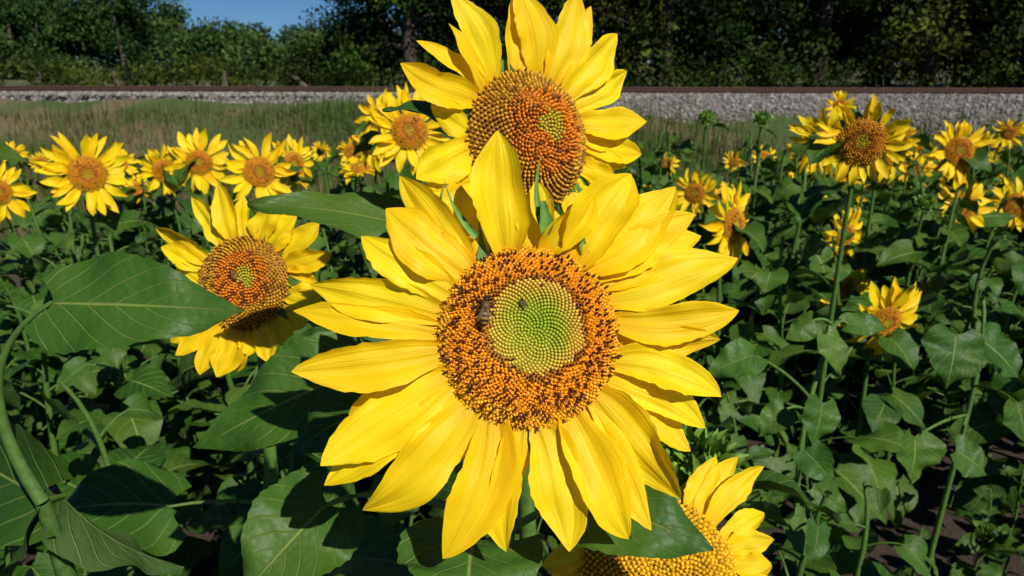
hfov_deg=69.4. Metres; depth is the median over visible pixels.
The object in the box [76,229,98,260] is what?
sunflower plant
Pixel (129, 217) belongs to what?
sunflower plant
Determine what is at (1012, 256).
sunflower plant
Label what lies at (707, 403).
sunflower plant
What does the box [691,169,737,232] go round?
sunflower plant
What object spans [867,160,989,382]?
sunflower plant
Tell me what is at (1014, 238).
sunflower plant
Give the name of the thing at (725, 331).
sunflower plant
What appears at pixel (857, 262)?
sunflower plant
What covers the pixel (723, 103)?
gravel ballast
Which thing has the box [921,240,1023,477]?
sunflower plant
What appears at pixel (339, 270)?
sunflower plant
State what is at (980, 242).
sunflower plant
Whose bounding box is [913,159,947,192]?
sunflower
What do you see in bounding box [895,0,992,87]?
tree
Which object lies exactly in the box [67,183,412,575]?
sunflower
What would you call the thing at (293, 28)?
distant tree line
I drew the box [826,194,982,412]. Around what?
sunflower plant
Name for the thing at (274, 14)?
sky
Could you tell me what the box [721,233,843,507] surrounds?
sunflower plant
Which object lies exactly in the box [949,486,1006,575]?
sunflower plant
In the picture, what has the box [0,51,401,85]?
shrub hedge
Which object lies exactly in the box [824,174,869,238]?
sunflower
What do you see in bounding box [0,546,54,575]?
sunflower plant
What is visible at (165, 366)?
sunflower plant
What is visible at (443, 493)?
sunflower plant
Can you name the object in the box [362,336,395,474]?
sunflower plant
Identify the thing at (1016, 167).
sunflower plant
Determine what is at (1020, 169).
sunflower plant
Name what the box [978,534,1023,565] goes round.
sunflower plant
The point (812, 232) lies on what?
sunflower plant
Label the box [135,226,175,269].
sunflower plant
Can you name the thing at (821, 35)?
tree
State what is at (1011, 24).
tree
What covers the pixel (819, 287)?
sunflower plant
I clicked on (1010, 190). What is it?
sunflower
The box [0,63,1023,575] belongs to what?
ground
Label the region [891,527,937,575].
sunflower plant
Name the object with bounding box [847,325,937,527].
sunflower plant
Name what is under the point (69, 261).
sunflower plant
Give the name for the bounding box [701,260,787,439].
sunflower plant
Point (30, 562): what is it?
sunflower plant
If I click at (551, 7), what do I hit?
tree
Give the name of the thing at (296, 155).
sunflower
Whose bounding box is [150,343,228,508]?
sunflower plant
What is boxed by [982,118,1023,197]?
sunflower
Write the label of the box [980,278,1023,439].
sunflower plant
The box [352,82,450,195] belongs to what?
sunflower
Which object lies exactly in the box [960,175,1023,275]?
sunflower plant
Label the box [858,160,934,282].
sunflower plant
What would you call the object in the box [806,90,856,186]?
sunflower
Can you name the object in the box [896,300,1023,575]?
sunflower plant
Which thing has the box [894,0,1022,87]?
tree
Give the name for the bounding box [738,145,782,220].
sunflower
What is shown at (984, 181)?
sunflower plant
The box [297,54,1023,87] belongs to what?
shrub hedge
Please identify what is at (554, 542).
sunflower plant
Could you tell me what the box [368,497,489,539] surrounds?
sunflower plant
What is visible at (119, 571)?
sunflower plant
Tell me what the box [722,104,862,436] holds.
sunflower
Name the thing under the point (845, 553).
sunflower plant
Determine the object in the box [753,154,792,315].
sunflower plant
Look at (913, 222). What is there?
sunflower plant
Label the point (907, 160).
sunflower plant
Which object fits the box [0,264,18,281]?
sunflower plant
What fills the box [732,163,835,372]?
sunflower plant
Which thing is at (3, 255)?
sunflower plant
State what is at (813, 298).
sunflower plant
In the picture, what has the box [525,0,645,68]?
tree
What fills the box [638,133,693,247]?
sunflower plant
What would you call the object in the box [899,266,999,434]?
sunflower plant
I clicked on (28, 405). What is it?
sunflower plant
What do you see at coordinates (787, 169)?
sunflower
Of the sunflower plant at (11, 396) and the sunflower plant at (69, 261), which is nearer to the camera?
the sunflower plant at (11, 396)
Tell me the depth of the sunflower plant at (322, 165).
4.37 m
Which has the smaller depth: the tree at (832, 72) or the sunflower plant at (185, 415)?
the sunflower plant at (185, 415)
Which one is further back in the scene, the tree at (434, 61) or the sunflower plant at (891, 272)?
the tree at (434, 61)
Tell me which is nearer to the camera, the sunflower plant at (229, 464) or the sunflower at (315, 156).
the sunflower plant at (229, 464)
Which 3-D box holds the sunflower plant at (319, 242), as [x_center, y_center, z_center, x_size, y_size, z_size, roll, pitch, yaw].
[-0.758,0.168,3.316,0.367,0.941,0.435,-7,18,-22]
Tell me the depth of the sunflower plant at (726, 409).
2.28 m
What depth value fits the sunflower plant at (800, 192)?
4.96 m
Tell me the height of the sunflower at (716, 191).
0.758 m
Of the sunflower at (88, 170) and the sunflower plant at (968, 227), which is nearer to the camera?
the sunflower at (88, 170)
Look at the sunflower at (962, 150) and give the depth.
3.17 m
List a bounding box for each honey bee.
[228,269,237,279]
[473,292,497,326]
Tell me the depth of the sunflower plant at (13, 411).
2.22 m
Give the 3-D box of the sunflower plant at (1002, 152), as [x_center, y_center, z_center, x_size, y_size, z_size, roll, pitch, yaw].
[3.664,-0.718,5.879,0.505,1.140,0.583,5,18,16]
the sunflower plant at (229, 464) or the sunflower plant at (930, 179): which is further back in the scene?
the sunflower plant at (930, 179)
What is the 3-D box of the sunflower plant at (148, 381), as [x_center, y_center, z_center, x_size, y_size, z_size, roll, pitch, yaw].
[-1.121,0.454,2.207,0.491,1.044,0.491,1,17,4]
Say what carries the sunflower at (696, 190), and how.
on the ground at (928, 487)
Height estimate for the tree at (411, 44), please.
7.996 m
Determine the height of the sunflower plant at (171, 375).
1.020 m
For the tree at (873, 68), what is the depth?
26.29 m
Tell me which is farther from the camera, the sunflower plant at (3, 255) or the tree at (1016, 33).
the tree at (1016, 33)
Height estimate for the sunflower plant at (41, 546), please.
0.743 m
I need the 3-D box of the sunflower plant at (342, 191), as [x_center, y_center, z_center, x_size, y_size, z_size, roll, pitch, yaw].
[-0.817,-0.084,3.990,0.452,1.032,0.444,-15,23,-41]
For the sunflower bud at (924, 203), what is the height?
1.090 m
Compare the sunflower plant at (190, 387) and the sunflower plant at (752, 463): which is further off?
the sunflower plant at (190, 387)
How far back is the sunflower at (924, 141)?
4.86 m
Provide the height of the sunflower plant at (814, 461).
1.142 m
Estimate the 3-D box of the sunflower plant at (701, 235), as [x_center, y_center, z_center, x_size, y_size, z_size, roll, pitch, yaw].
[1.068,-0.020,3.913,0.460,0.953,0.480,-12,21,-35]
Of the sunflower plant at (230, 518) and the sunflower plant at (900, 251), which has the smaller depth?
the sunflower plant at (230, 518)
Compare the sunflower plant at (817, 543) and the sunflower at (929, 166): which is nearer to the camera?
the sunflower plant at (817, 543)
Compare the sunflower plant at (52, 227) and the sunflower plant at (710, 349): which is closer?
the sunflower plant at (710, 349)
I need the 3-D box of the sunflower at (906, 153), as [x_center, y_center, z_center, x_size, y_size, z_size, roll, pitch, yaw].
[1.543,-0.044,3.294,0.559,1.357,0.496,0,17,0]
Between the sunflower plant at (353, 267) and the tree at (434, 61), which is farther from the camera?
the tree at (434, 61)
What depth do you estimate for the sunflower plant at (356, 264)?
4.29 m
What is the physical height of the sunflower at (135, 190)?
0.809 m
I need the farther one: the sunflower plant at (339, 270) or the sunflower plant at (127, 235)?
the sunflower plant at (127, 235)
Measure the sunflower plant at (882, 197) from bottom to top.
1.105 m
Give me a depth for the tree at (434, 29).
26.86 m
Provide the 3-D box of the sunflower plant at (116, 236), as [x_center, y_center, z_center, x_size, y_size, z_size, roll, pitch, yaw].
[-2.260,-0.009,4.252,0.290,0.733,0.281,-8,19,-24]
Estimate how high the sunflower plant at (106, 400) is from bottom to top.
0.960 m
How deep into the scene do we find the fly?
0.49 m
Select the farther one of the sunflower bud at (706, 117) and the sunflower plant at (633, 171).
the sunflower plant at (633, 171)
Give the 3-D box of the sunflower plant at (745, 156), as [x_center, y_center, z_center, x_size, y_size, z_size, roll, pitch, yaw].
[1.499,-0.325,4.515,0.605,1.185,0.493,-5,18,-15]
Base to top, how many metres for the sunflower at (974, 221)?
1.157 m
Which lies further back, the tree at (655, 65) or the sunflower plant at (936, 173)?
the tree at (655, 65)
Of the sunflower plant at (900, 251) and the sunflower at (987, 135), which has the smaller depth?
the sunflower plant at (900, 251)
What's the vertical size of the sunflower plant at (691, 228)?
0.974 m
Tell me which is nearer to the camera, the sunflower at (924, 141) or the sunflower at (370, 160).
the sunflower at (370, 160)
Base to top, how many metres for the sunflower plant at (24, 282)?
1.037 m
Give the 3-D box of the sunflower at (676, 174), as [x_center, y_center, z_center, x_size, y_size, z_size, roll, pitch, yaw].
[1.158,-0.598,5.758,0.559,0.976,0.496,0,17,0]
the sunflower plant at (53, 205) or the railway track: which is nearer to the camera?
the sunflower plant at (53, 205)
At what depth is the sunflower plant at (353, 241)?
3.76 m
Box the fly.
[519,298,527,305]
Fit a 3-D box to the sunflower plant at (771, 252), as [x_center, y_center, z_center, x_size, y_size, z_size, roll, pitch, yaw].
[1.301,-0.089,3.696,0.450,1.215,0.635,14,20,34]
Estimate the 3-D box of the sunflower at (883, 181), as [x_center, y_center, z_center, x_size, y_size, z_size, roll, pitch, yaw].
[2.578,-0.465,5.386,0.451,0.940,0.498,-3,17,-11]
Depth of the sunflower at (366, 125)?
3.27 m
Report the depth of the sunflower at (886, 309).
2.50 m
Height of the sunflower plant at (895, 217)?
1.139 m
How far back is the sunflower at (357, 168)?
4.17 m
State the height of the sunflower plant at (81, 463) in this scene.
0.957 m
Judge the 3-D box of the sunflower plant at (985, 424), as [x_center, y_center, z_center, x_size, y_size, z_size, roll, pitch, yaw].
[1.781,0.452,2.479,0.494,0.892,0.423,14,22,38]
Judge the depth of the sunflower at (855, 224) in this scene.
3.17 m
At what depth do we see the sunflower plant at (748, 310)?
3.69 m
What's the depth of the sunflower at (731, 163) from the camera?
5.50 m
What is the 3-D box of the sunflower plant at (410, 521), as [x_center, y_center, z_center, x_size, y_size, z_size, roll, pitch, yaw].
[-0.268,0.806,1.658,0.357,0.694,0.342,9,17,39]
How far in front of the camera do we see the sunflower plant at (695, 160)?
5.25 m
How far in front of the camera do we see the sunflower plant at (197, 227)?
3.95 m
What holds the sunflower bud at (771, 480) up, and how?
on the ground at (928, 487)
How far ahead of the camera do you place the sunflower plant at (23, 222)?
3.94 m
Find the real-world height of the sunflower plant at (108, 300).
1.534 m
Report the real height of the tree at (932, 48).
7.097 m
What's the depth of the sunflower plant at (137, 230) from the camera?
4.68 m
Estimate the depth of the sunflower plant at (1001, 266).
3.43 m
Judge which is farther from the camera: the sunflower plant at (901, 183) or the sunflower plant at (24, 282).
the sunflower plant at (901, 183)
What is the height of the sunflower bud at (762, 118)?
1.378 m
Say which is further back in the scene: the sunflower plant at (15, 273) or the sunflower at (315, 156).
the sunflower at (315, 156)
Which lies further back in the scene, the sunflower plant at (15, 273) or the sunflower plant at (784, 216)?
the sunflower plant at (784, 216)
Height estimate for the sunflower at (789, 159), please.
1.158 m
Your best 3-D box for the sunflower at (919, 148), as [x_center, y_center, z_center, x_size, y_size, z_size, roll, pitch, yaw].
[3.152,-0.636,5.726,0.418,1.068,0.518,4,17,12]
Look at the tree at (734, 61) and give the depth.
26.17 m
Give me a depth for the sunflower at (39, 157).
5.56 m
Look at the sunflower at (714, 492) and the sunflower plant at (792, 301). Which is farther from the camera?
the sunflower plant at (792, 301)
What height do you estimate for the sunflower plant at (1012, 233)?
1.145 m
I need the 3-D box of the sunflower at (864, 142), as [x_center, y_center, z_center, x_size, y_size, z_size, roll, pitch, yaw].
[1.053,0.133,2.446,0.612,1.515,0.429,7,18,23]
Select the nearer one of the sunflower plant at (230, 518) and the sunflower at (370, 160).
the sunflower plant at (230, 518)
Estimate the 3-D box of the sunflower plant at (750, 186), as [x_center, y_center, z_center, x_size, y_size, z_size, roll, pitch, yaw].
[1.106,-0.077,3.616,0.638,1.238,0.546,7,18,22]
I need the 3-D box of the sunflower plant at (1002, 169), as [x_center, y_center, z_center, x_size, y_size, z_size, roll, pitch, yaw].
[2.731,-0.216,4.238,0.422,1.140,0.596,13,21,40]
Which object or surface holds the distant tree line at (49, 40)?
on the ground at (928, 487)
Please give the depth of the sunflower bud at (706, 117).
3.68 m
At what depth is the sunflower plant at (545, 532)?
2.22 m
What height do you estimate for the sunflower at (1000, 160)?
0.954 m
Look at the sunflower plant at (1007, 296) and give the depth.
3.77 m
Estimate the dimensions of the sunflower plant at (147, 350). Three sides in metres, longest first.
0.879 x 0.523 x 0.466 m
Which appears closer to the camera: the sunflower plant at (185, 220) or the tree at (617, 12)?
the sunflower plant at (185, 220)
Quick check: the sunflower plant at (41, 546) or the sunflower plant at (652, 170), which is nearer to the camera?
the sunflower plant at (41, 546)
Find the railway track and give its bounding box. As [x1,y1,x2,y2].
[0,86,1023,94]
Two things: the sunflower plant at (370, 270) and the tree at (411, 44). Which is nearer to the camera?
the sunflower plant at (370, 270)
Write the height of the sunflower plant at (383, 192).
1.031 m
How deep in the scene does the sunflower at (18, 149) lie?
5.59 m
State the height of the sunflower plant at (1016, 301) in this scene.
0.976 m
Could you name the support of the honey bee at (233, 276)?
on the sunflower at (273, 262)
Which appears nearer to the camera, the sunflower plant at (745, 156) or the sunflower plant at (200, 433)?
the sunflower plant at (200, 433)
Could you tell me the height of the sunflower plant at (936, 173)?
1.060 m
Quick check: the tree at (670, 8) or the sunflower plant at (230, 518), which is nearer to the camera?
the sunflower plant at (230, 518)
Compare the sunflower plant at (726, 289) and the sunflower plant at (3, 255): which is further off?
the sunflower plant at (3, 255)
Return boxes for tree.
[298,0,446,85]
[311,0,427,84]
[320,0,505,85]
[393,0,505,74]
[401,17,457,73]
[416,0,540,71]
[484,0,680,75]
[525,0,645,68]
[584,0,757,86]
[586,0,692,86]
[643,0,770,86]
[653,0,814,86]
[688,24,780,85]
[714,0,930,86]
[733,0,863,86]
[748,0,877,86]
[828,0,982,87]
[845,24,945,87]
[847,0,1023,87]
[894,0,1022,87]
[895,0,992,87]
[911,0,1023,87]
[1002,18,1023,87]
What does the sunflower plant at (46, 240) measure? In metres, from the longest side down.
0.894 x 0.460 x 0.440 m
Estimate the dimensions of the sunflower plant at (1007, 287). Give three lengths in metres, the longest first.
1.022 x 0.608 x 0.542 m
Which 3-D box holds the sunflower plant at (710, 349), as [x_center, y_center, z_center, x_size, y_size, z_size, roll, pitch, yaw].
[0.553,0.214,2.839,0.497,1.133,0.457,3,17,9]
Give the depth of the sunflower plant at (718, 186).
4.89 m
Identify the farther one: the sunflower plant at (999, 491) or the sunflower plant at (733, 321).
the sunflower plant at (733, 321)
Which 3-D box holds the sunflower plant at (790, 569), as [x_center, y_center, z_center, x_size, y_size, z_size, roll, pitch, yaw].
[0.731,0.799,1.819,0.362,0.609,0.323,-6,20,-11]
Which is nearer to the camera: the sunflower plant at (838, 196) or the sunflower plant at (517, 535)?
the sunflower plant at (517, 535)
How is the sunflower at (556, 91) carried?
on the ground at (928, 487)
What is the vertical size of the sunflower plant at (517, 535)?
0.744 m
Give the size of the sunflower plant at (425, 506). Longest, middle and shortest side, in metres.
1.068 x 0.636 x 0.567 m
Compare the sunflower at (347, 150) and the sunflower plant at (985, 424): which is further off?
the sunflower at (347, 150)
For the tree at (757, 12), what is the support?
on the ground at (928, 487)
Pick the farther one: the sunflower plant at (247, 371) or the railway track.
the railway track
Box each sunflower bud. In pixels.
[660,421,788,529]
[674,427,842,523]
[677,109,728,292]
[731,110,792,319]
[849,194,952,315]
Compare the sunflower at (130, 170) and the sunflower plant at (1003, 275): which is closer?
the sunflower plant at (1003, 275)
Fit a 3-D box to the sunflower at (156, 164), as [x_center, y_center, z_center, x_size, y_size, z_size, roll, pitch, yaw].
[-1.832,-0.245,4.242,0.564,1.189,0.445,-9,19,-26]
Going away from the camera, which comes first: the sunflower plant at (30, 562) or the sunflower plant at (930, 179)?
the sunflower plant at (30, 562)
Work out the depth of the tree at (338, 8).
26.59 m
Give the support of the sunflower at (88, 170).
on the ground at (928, 487)
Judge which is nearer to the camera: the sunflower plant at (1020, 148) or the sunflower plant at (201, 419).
the sunflower plant at (201, 419)
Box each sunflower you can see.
[0,161,63,418]
[3,141,67,271]
[14,151,113,245]
[34,132,134,436]
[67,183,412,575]
[108,174,160,258]
[110,148,169,257]
[135,143,207,265]
[162,127,249,386]
[193,130,738,575]
[210,132,296,478]
[247,0,646,575]
[272,134,351,275]
[305,142,357,248]
[318,153,385,281]
[326,136,379,234]
[351,130,405,275]
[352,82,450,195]
[355,88,418,278]
[542,457,773,575]
[658,151,682,179]
[674,168,764,336]
[692,181,787,503]
[700,182,737,239]
[701,151,755,241]
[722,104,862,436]
[733,93,912,524]
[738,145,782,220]
[756,135,812,230]
[770,207,873,401]
[778,258,870,390]
[781,163,807,221]
[787,126,919,411]
[798,277,931,527]
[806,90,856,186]
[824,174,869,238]
[865,118,932,213]
[866,171,895,211]
[877,171,996,323]
[896,150,935,226]
[897,120,1016,314]
[901,141,937,205]
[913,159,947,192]
[936,176,1023,368]
[975,154,1013,186]
[976,131,1002,177]
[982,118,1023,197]
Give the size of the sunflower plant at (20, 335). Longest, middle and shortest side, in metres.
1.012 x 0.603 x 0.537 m
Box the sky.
[1,0,904,63]
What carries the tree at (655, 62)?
on the ground at (928, 487)
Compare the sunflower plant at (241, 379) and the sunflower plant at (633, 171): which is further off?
the sunflower plant at (633, 171)
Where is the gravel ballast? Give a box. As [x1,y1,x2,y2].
[0,90,1023,135]
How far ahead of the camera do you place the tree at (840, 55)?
23.18 m
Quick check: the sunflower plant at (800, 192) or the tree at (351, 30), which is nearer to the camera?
the sunflower plant at (800, 192)
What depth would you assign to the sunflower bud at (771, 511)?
0.72 m
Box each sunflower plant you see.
[0,142,243,575]
[0,167,87,282]
[0,237,41,296]
[0,245,15,302]
[0,245,24,386]
[0,254,129,467]
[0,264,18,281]
[0,276,34,437]
[0,278,120,450]
[0,282,70,423]
[0,342,60,552]
[0,480,66,571]
[0,541,41,575]
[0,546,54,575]
[0,549,33,575]
[4,379,21,412]
[8,311,26,375]
[19,207,99,277]
[20,187,104,267]
[20,205,144,438]
[22,175,95,269]
[24,218,190,414]
[31,231,72,265]
[55,338,235,575]
[56,370,223,575]
[57,236,216,455]
[62,349,178,452]
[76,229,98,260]
[87,508,182,575]
[95,251,197,436]
[100,229,127,253]
[101,149,193,259]
[113,195,170,260]
[114,170,168,257]
[134,186,192,264]
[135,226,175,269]
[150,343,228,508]
[159,261,192,398]
[163,238,253,398]
[165,343,328,575]
[177,355,227,461]
[183,443,354,575]
[187,217,208,248]
[187,303,314,498]
[213,325,332,535]
[220,443,340,575]
[236,323,321,385]
[294,216,349,334]
[299,182,359,307]
[304,224,353,326]
[307,148,356,280]
[312,176,384,278]
[318,175,341,260]
[331,234,376,277]
[341,258,364,271]
[341,510,424,575]
[345,243,377,277]
[345,244,365,276]
[358,185,389,262]
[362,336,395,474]
[367,337,443,520]
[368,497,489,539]
[428,470,548,575]
[515,527,548,553]
[516,517,560,553]
[540,517,551,541]
[613,129,674,192]
[616,141,673,194]
[637,151,681,191]
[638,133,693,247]
[646,148,702,223]
[667,302,714,432]
[676,248,746,418]
[679,289,721,409]
[682,157,714,232]
[684,397,765,513]
[686,168,714,249]
[687,292,739,440]
[690,168,742,225]
[691,144,801,343]
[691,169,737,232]
[696,194,765,293]
[696,244,737,401]
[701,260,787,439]
[702,381,781,529]
[708,310,886,574]
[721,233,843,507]
[724,421,755,467]
[730,229,848,433]
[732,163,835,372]
[733,136,782,245]
[742,154,829,324]
[743,149,830,362]
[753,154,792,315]
[759,168,803,239]
[761,485,839,575]
[768,428,839,560]
[771,481,930,575]
[775,504,874,575]
[779,212,802,248]
[782,164,896,400]
[794,228,926,459]
[796,170,822,193]
[797,163,869,298]
[802,182,888,238]
[807,226,829,299]
[823,183,913,285]
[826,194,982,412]
[838,170,907,311]
[841,182,1006,436]
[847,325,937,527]
[853,197,970,387]
[858,157,912,240]
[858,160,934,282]
[862,155,925,245]
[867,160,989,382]
[885,233,1023,490]
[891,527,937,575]
[892,142,940,240]
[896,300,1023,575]
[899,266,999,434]
[901,211,971,325]
[912,144,947,200]
[916,148,990,247]
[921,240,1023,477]
[924,117,1000,186]
[941,198,1023,309]
[942,224,993,294]
[944,372,1023,514]
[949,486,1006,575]
[951,150,1023,284]
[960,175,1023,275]
[963,242,1023,308]
[967,121,1023,247]
[967,135,1023,299]
[968,144,1007,276]
[969,247,1023,430]
[970,192,1021,277]
[972,124,1005,187]
[973,442,1023,575]
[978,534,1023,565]
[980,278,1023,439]
[983,251,1023,370]
[1002,283,1023,301]
[1007,161,1023,238]
[1009,298,1023,305]
[1010,138,1023,239]
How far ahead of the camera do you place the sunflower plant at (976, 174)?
5.60 m
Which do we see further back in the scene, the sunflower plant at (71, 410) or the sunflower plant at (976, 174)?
the sunflower plant at (976, 174)
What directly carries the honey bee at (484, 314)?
on the sunflower at (581, 378)
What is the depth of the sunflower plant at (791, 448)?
2.36 m
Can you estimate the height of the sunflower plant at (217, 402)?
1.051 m
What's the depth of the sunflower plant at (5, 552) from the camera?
1.08 m
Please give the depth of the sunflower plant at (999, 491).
2.30 m
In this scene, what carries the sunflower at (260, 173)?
on the ground at (928, 487)
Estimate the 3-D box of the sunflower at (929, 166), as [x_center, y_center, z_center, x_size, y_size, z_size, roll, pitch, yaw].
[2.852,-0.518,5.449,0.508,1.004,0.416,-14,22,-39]
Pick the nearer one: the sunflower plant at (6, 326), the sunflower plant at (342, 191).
the sunflower plant at (6, 326)
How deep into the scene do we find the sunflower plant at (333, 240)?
4.30 m
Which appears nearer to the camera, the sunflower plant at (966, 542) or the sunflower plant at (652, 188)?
the sunflower plant at (966, 542)
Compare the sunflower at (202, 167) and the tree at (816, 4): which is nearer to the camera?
the sunflower at (202, 167)
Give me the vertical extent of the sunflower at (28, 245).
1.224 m
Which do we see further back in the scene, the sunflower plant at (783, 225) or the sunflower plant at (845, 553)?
the sunflower plant at (783, 225)
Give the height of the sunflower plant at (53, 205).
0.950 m
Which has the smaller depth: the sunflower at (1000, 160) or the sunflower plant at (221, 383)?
the sunflower plant at (221, 383)
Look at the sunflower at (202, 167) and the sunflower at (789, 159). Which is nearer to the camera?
the sunflower at (202, 167)
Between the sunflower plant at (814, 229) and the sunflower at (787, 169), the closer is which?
the sunflower plant at (814, 229)
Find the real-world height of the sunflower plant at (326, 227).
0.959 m
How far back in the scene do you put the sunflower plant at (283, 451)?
1.56 m
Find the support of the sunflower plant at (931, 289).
on the ground at (928, 487)
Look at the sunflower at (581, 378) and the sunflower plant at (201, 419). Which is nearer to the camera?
the sunflower at (581, 378)
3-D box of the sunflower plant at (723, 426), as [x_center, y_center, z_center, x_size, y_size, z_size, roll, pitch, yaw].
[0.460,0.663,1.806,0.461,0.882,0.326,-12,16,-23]
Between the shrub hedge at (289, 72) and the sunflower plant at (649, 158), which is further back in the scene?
the shrub hedge at (289, 72)
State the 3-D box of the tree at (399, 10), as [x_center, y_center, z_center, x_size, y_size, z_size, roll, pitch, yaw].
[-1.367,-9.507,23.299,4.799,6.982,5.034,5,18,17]
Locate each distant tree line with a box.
[0,0,401,80]
[0,0,451,74]
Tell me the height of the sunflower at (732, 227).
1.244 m
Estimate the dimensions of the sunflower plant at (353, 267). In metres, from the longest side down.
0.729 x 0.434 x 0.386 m
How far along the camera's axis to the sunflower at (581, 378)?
0.50 m
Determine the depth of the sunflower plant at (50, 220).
2.92 m
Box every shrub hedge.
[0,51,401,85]
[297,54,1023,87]
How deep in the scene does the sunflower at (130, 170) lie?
5.55 m

